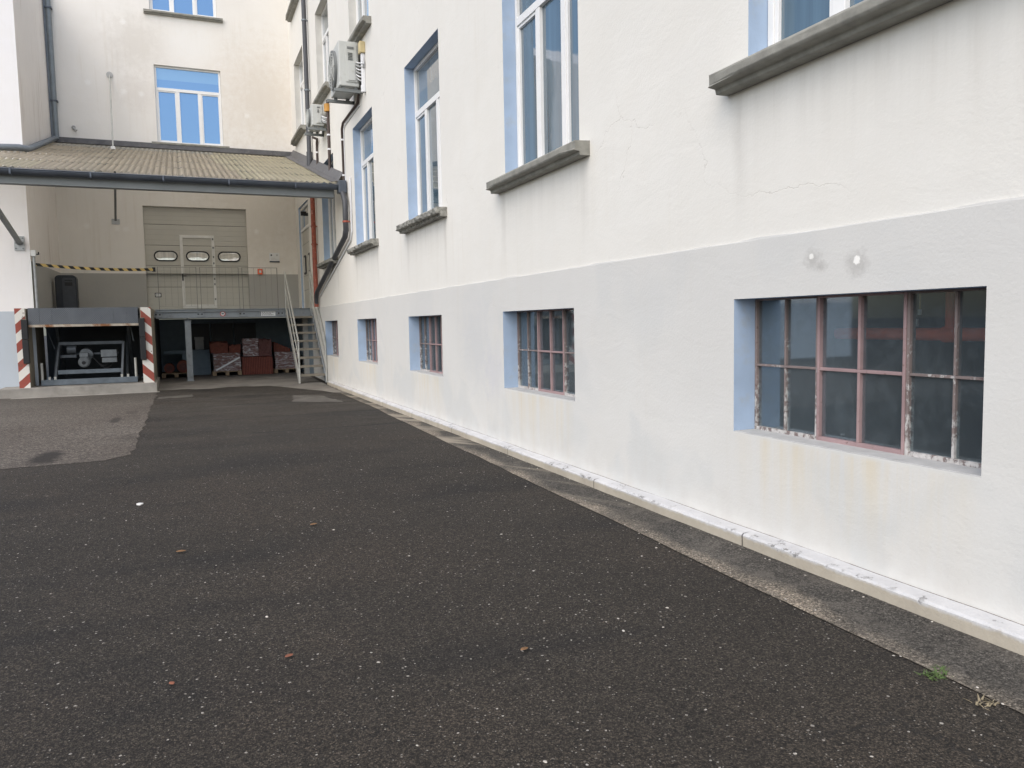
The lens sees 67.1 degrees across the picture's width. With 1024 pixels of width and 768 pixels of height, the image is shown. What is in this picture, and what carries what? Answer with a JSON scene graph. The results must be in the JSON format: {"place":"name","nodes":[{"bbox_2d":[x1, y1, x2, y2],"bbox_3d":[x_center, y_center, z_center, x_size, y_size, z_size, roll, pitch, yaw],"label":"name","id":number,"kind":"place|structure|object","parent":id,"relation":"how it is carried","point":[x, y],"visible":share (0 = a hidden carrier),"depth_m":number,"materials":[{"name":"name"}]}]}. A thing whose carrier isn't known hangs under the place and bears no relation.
{"place":"outdoors","nodes":[
{"label":"outdoors","id":0,"kind":"place"},
{"bbox_2d":[240,356,272,374],"bbox_3d":[-8.261,-0.622,24.995,0.924,0.568,0.859,-3,5,-23],"label":"tile block","id":1,"kind":"object","parent":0,"point":[251,365],"depth_m":24.62,"materials":[{"name":"red brick"}]},
{"bbox_2d":[241,338,258,356],"bbox_3d":[-8.445,-1.185,24.866,0.486,0.560,0.807,-3,5,-23],"label":"wrapped bundle","id":2,"kind":"object","parent":1,"relation":"on","point":[249,346],"visible":1,"depth_m":24.52,"materials":[{"name":"red plastic"}]},
{"bbox_2d":[258,338,271,355],"bbox_3d":[-8.039,-1.206,25.047,0.414,0.557,0.783,-3,5,-23],"label":"netted bundle","id":3,"kind":"object","parent":1,"relation":"on","point":[264,346],"visible":0.81,"depth_m":24.70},
{"bbox_2d":[0,336,1023,767],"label":"ground","id":4,"kind":"structure","parent":0,"point":[406,564],"depth_m":4.03,"materials":[{"name":"black asphalt"}]},
{"bbox_2d":[0,0,60,388],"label":"annex building","id":5,"kind":"structure","parent":4,"relation":"on","point":[30,213],"depth_m":19.04,"materials":[{"name":"paint"}]},
{"bbox_2d":[30,250,38,307],"bbox_3d":[-11.773,-2.583,19.140,0.175,1.450,0.120,-3,5,-23],"label":"corner conduit","id":6,"kind":"object","parent":5,"relation":"attached to","point":[33,253],"visible":0.9,"depth_m":19.11,"materials":[{"name":"grey metal"}]},
{"bbox_2d":[36,263,155,271],"bbox_3d":[-10.949,-3.075,20.433,0.100,0.148,3.115,2,6,38],"label":"striped barrier bar","id":7,"kind":"object","parent":5,"relation":"attached to","point":[152,269],"visible":1,"depth_m":20.37,"materials":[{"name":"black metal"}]},
{"bbox_2d":[0,392,157,468],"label":"paved patch","id":8,"kind":"object","parent":4,"relation":"on","point":[55,430],"visible":0.98,"depth_m":12.72,"materials":[{"name":"grey asphalt"}]},
{"bbox_2d":[6,369,344,398],"bbox_3d":[-9.625,0.031,21.393,8.040,0.080,10.000,-3,5,-23],"label":"dock apron","id":9,"kind":"object","parent":4,"relation":"on","point":[280,378],"visible":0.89,"depth_m":21.81,"materials":[{"name":"concrete"}]},
{"bbox_2d":[0,307,161,398],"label":"lift housing","id":10,"kind":"object","parent":9,"relation":"on","point":[146,348],"visible":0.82,"depth_m":19.64,"materials":[{"name":"concrete"}]},
{"bbox_2d":[27,307,141,385],"bbox_3d":[-10.930,-1.003,20.078,2.380,1.898,2.362,-3,5,-23],"label":"scissor lift","id":11,"kind":"object","parent":10,"relation":"on","point":[127,317],"visible":0.98,"depth_m":19.32,"materials":[{"name":"metal"}]},
{"bbox_2d":[162,372,186,377],"bbox_3d":[-10.510,-0.297,24.206,0.820,0.135,0.900,-3,5,-23],"label":"pallet","id":12,"kind":"object","parent":9,"relation":"on","point":[176,374],"visible":0.7,"depth_m":23.79,"materials":[{"name":"brown wood"}]},
{"bbox_2d":[164,363,174,372],"bbox_3d":[-10.630,-0.496,23.974,0.300,0.295,0.505,-3,5,-23],"label":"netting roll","id":13,"kind":"object","parent":12,"relation":"on","point":[169,367],"visible":1,"depth_m":23.75,"materials":[{"name":"red plastic"}]},
{"bbox_2d":[177,360,186,372],"bbox_3d":[-10.281,-0.559,24.172,0.380,0.374,0.605,-3,5,-23],"label":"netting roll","id":14,"kind":"object","parent":12,"relation":"on","point":[182,366],"visible":0.77,"depth_m":23.89,"materials":[{"name":"red plastic"}]},
{"bbox_2d":[164,349,210,375],"bbox_3d":[-10.545,-0.695,25.142,1.360,0.820,0.600,-3,5,-23],"label":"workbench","id":15,"kind":"object","parent":9,"relation":"on","point":[201,362],"visible":0.73,"depth_m":25.04,"materials":[{"name":"metal"}]},
{"bbox_2d":[194,337,203,349],"bbox_3d":[-10.226,-1.330,25.259,0.280,0.405,0.270,-3,5,-23],"label":"grey carton","id":16,"kind":"object","parent":15,"relation":"on","point":[199,343],"visible":1,"depth_m":25.14,"materials":[{"name":"grey cardboard"}]},
{"bbox_2d":[113,267,310,380],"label":"loading platform","id":17,"kind":"structure","parent":9,"relation":"on","point":[193,313],"depth_m":22.23,"materials":[{"name":"metal"}]},
{"bbox_2d":[55,275,79,307],"bbox_3d":[-12.584,-2.559,21.852,0.540,1.020,0.348,-3,5,-23],"label":"wheeled case","id":18,"kind":"object","parent":17,"relation":"on","point":[66,291],"visible":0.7,"depth_m":21.71,"materials":[{"name":"black plastic"}]},
{"bbox_2d":[260,311,275,315],"bbox_3d":[-7.236,-2.084,22.884,0.440,0.130,0.016,-3,5,-23],"label":"notice plate","id":19,"kind":"object","parent":17,"relation":"on","point":[268,313],"visible":1,"depth_m":22.88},
{"bbox_2d":[212,370,241,375],"bbox_3d":[-9.147,-0.369,24.779,0.860,0.135,0.900,-3,5,-23],"label":"pallet","id":20,"kind":"object","parent":9,"relation":"on","point":[226,373],"visible":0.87,"depth_m":24.38,"materials":[{"name":"brown wood"}]},
{"bbox_2d":[212,352,240,371],"bbox_3d":[-9.135,-0.718,24.732,0.824,0.563,0.873,-3,5,-23],"label":"wrapped bundle","id":21,"kind":"object","parent":20,"relation":"on","point":[228,361],"visible":0.96,"depth_m":24.36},
{"bbox_2d":[209,341,227,352],"bbox_3d":[-9.347,-1.181,24.608,0.543,0.377,0.674,-3,5,-23],"label":"tile stack","id":22,"kind":"object","parent":21,"relation":"on","point":[218,347],"visible":1,"depth_m":24.32,"materials":[{"name":"red ceramic"}]},
{"bbox_2d":[228,344,240,352],"bbox_3d":[-8.907,-1.157,24.780,0.359,0.284,0.599,-3,5,-23],"label":"tile stack","id":23,"kind":"object","parent":21,"relation":"on","point":[234,348],"visible":1,"depth_m":24.53,"materials":[{"name":"red ceramic"}]},
{"bbox_2d":[273,368,298,372],"bbox_3d":[-7.492,-0.464,25.556,0.800,0.135,0.850,-3,5,-23],"label":"pallet","id":24,"kind":"object","parent":9,"relation":"on","point":[286,370],"visible":0.58,"depth_m":25.18,"materials":[{"name":"brown wood"}]},
{"bbox_2d":[272,351,297,368],"bbox_3d":[-7.492,-0.803,25.516,0.743,0.543,0.803,-3,5,-23],"label":"wrapped bundle","id":25,"kind":"object","parent":24,"relation":"on","point":[283,360],"visible":0.71,"depth_m":25.15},
{"bbox_2d":[272,342,289,351],"bbox_3d":[-7.580,-1.224,25.355,0.515,0.315,0.450,-3,5,-23],"label":"tile heap","id":26,"kind":"object","parent":25,"relation":"on","point":[276,347],"visible":0.99,"depth_m":25.14,"materials":[{"name":"red ceramic"}]},
{"bbox_2d":[284,271,327,383],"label":"steel stairs","id":27,"kind":"structure","parent":9,"relation":"on","point":[299,366],"depth_m":21.96,"materials":[{"name":"grey metal"}]},
{"bbox_2d":[159,394,192,398],"bbox_3d":[-7.948,0.297,18.191,0.854,0.004,0.809,-3,5,-23],"label":"repair strip","id":28,"kind":"object","parent":4,"relation":"on","point":[182,396],"visible":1,"depth_m":18.18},
{"bbox_2d":[159,317,313,373],"bbox_3d":[-8.928,-1.230,24.728,4.370,2.050,4.450,-3,5,-23],"label":"undercroft","id":29,"kind":"object","parent":4,"relation":"on","point":[232,330],"visible":0.27,"depth_m":26.41,"materials":[{"name":"concrete"}]},
{"bbox_2d":[50,0,298,318],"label":"dock building","id":30,"kind":"structure","parent":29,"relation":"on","point":[218,71],"depth_m":24.28,"materials":[{"name":"paint"}]},
{"bbox_2d":[42,0,58,138],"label":"downpipe","id":31,"kind":"object","parent":30,"relation":"attached to","point":[47,9],"visible":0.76,"depth_m":22.62,"materials":[{"name":"metal"}]},
{"bbox_2d":[106,72,115,149],"bbox_3d":[-11.784,-8.063,22.680,0.181,2.632,1.682,-3,5,-25],"label":"tie rod","id":32,"kind":"object","parent":30,"relation":"attached to","point":[109,75],"visible":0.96,"depth_m":22.77,"materials":[{"name":"metal"}]},
{"bbox_2d":[0,136,341,250],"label":"canopy","id":33,"kind":"object","parent":30,"relation":"attached to","point":[95,177],"visible":0.95,"depth_m":17.81,"materials":[{"name":"metal"}]},
{"bbox_2d":[143,0,222,22],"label":"tall window","id":34,"kind":"structure","parent":30,"relation":"in","point":[202,10],"depth_m":24.10,"materials":[{"name":"white glass"}]},
{"bbox_2d":[152,65,229,148],"bbox_3d":[-10.133,-8.663,24.264,2.260,2.465,0.282,-3,5,-23],"label":"tall window","id":35,"kind":"structure","parent":30,"relation":"in","point":[188,101],"depth_m":24.35,"materials":[{"name":"blue glass"}]},
{"bbox_2d":[143,206,249,309],"bbox_3d":[-10.073,-3.955,24.770,3.040,3.320,0.162,-3,5,-23],"label":"sectional door","id":36,"kind":"structure","parent":30,"relation":"in","point":[176,240],"depth_m":24.75,"materials":[{"name":"grey metal"}]},
{"bbox_2d":[269,253,279,261],"bbox_3d":[-7.851,-4.175,25.529,0.320,0.310,0.018,-3,5,-23],"label":"plate","id":37,"kind":"object","parent":30,"relation":"attached to","point":[273,257],"depth_m":25.52,"materials":[{"name":"white plastic"}]},
{"bbox_2d":[191,323,255,371],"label":"wall","id":38,"kind":"structure","parent":29,"relation":"in","point":[219,331],"depth_m":26.59,"materials":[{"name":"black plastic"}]},
{"bbox_2d":[292,395,342,401],"bbox_3d":[-4.415,0.321,17.058,0.975,0.001,2.260,-3,5,-23],"label":"repair patch","id":39,"kind":"object","parent":4,"relation":"on","point":[307,398],"visible":1,"depth_m":16.89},
{"bbox_2d":[286,0,1023,655],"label":"white building","id":40,"kind":"structure","parent":4,"relation":"on","point":[650,254],"depth_m":6.16,"materials":[{"name":"paint"}]},
{"bbox_2d":[286,0,298,21],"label":"tall window","id":41,"kind":"structure","parent":40,"relation":"in","point":[292,6],"depth_m":23.61,"materials":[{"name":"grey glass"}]},
{"bbox_2d":[290,59,305,145],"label":"tall window","id":42,"kind":"structure","parent":40,"relation":"in","point":[301,129],"depth_m":24.18,"materials":[{"name":"white glass"}]},
{"bbox_2d":[300,201,311,307],"bbox_3d":[-6.492,-3.994,24.257,0.300,3.260,2.050,-3,5,-23],"label":"service door","id":43,"kind":"structure","parent":40,"relation":"in","point":[304,222],"depth_m":24.58,"materials":[{"name":"grey metal"}]},
{"bbox_2d":[301,0,312,165],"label":"downpipe","id":44,"kind":"object","parent":40,"relation":"attached to","point":[304,20],"visible":0.91,"depth_m":21.61,"materials":[{"name":"metal"}]},
{"bbox_2d":[310,174,318,306],"bbox_3d":[-5.595,-4.093,21.827,0.160,3.809,0.161,1,5,21],"label":"drain pipe","id":45,"kind":"object","parent":40,"relation":"attached to","point":[314,244],"visible":0.85,"depth_m":21.79,"materials":[{"name":"metal"}]},
{"bbox_2d":[311,136,318,164],"bbox_3d":[-5.277,-6.270,20.839,0.136,0.725,0.414,-1,5,2],"label":"drain pipe","id":46,"kind":"object","parent":40,"relation":"attached to","point":[316,139],"visible":0.91,"depth_m":20.97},
{"bbox_2d":[304,104,326,136],"bbox_3d":[-4.973,-6.724,19.639,0.490,0.620,1.018,-3,5,-23],"label":"air conditioner","id":47,"kind":"object","parent":40,"relation":"attached to","point":[315,119],"visible":1,"depth_m":19.43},
{"bbox_2d":[312,2,329,104],"bbox_3d":[-4.829,-8.520,19.749,0.423,2.475,2.290,-3,5,-23],"label":"tall window","id":48,"kind":"structure","parent":40,"relation":"in","point":[323,92],"depth_m":20.09,"materials":[{"name":"white glass"}]},
{"bbox_2d":[324,100,330,170],"bbox_3d":[-4.597,-6.171,19.293,0.133,1.803,0.140,-3,5,-23],"label":"drain pipe","id":49,"kind":"object","parent":40,"relation":"attached to","point":[326,108],"visible":0.88,"depth_m":19.28,"materials":[{"name":"metal"}]},
{"bbox_2d":[317,161,338,268],"bbox_3d":[-4.752,-4.434,20.076,0.430,2.715,2.290,-3,5,-23],"label":"tall window","id":50,"kind":"structure","parent":40,"relation":"in","point":[331,202],"depth_m":20.51,"materials":[{"name":"white glass"}]},
{"bbox_2d":[314,180,349,303],"bbox_3d":[-4.676,-3.440,19.724,0.200,2.712,4.784,-3,5,-23],"label":"downpipe","id":51,"kind":"object","parent":40,"relation":"attached to","point":[342,188],"visible":1,"depth_m":17.65,"materials":[{"name":"metal"}]},
{"bbox_2d":[329,321,338,356],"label":"cellar window","id":52,"kind":"structure","parent":40,"relation":"in","point":[334,323],"depth_m":21.11,"materials":[{"name":"paint"}]},
{"bbox_2d":[320,177,352,295],"bbox_3d":[-4.512,-3.544,19.515,0.039,2.478,4.772,-3,5,-23],"label":"conduit","id":53,"kind":"object","parent":40,"relation":"attached to","point":[350,236],"visible":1,"depth_m":17.46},
{"bbox_2d":[327,40,364,104],"bbox_3d":[-3.435,-6.435,15.903,0.580,0.980,1.297,-3,5,-23],"label":"air conditioner","id":54,"kind":"object","parent":40,"relation":"attached to","point":[343,71],"visible":1,"depth_m":15.62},
{"bbox_2d":[341,94,359,179],"bbox_3d":[-3.523,-5.299,16.913,0.072,1.559,1.951,-3,5,-23],"label":"drain pipe","id":55,"kind":"object","parent":40,"relation":"attached to","point":[343,140],"visible":0.89,"depth_m":17.69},
{"bbox_2d":[348,0,370,42],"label":"tall window","id":56,"kind":"structure","parent":40,"relation":"in","point":[363,20],"depth_m":15.63,"materials":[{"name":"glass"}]},
{"bbox_2d":[358,41,365,92],"bbox_3d":[-2.999,-6.356,15.499,0.122,0.970,0.170,-3,5,-23],"label":"cable trunking","id":57,"kind":"object","parent":40,"relation":"attached to","point":[361,48],"visible":1,"depth_m":15.47,"materials":[{"name":"plastic"}]},
{"bbox_2d":[347,117,378,255],"bbox_3d":[-3.077,-4.150,16.125,0.432,2.715,2.290,-3,5,-23],"label":"tall window","id":58,"kind":"structure","parent":40,"relation":"in","point":[366,133],"depth_m":16.47,"materials":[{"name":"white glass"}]},
{"bbox_2d":[361,319,377,364],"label":"cellar window","id":59,"kind":"structure","parent":40,"relation":"in","point":[371,321],"depth_m":16.91,"materials":[{"name":"paint"}]},
{"bbox_2d":[396,42,446,233],"bbox_3d":[-1.400,-3.867,12.176,0.431,2.715,2.290,-3,5,-23],"label":"tall window","id":60,"kind":"structure","parent":40,"relation":"in","point":[426,74],"depth_m":12.45,"materials":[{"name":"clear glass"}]},
{"bbox_2d":[410,315,442,376],"bbox_3d":[-1.309,-0.633,12.599,0.232,0.960,1.868,-3,5,-23],"label":"cellar window","id":61,"kind":"structure","parent":40,"relation":"in","point":[432,372],"depth_m":12.92,"materials":[{"name":"paint"}]},
{"bbox_2d":[486,0,589,193],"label":"tall window","id":62,"kind":"structure","parent":40,"relation":"in","point":[546,31],"depth_m":8.43,"materials":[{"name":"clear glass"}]},
{"bbox_2d":[505,308,574,400],"bbox_3d":[0.371,-0.348,8.640,0.232,0.960,1.868,-3,5,-23],"label":"cellar window","id":63,"kind":"structure","parent":40,"relation":"in","point":[565,395],"depth_m":8.80,"materials":[{"name":"paint"}]},
{"bbox_2d":[708,0,952,95],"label":"tall window","id":64,"kind":"structure","parent":40,"relation":"in","point":[800,32],"depth_m":4.68,"materials":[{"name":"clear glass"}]},
{"bbox_2d":[735,287,986,476],"bbox_3d":[2.051,-0.064,4.682,0.232,0.960,1.868,-3,5,-23],"label":"cellar window","id":65,"kind":"structure","parent":40,"relation":"in","point":[906,454],"depth_m":4.67,"materials":[{"name":"paint"}]},
{"bbox_2d":[834,292,984,342],"bbox_3d":[3.384,-0.500,3.512,0.108,0.676,4.880,-3,5,-23],"label":"red pipe","id":66,"kind":"object","parent":40,"relation":"attached to","point":[945,334],"visible":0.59,"depth_m":5.00,"materials":[{"name":"metal"}]},
{"bbox_2d":[916,293,921,325],"bbox_3d":[2.649,-0.661,5.032,0.028,0.570,0.052,-3,5,-23],"label":"pull cord","id":67,"kind":"object","parent":40,"relation":"hanging from","point":[919,313],"visible":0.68,"depth_m":5.03,"materials":[{"name":"plastic"}]},
{"bbox_2d":[341,393,1023,713],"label":"gutter strip","id":68,"kind":"object","parent":4,"relation":"on","point":[992,671],"visible":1,"depth_m":4.43,"materials":[{"name":"concrete"}]},
{"bbox_2d":[913,664,952,680],"bbox_3d":[1.900,1.282,3.437,0.188,0.021,0.127,-3,5,-23],"label":"weed tuft","id":69,"kind":"object","parent":68,"relation":"on","point":[935,672],"visible":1,"depth_m":3.43,"materials":[{"name":"green plant"}]},
{"bbox_2d":[963,694,1006,710],"bbox_3d":[1.954,1.304,3.175,0.156,0.017,0.112,-3,5,-23],"label":"weed tuft","id":70,"kind":"object","parent":4,"relation":"on","point":[988,702],"visible":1,"depth_m":3.17,"materials":[{"name":"beige plant"}]}
]}

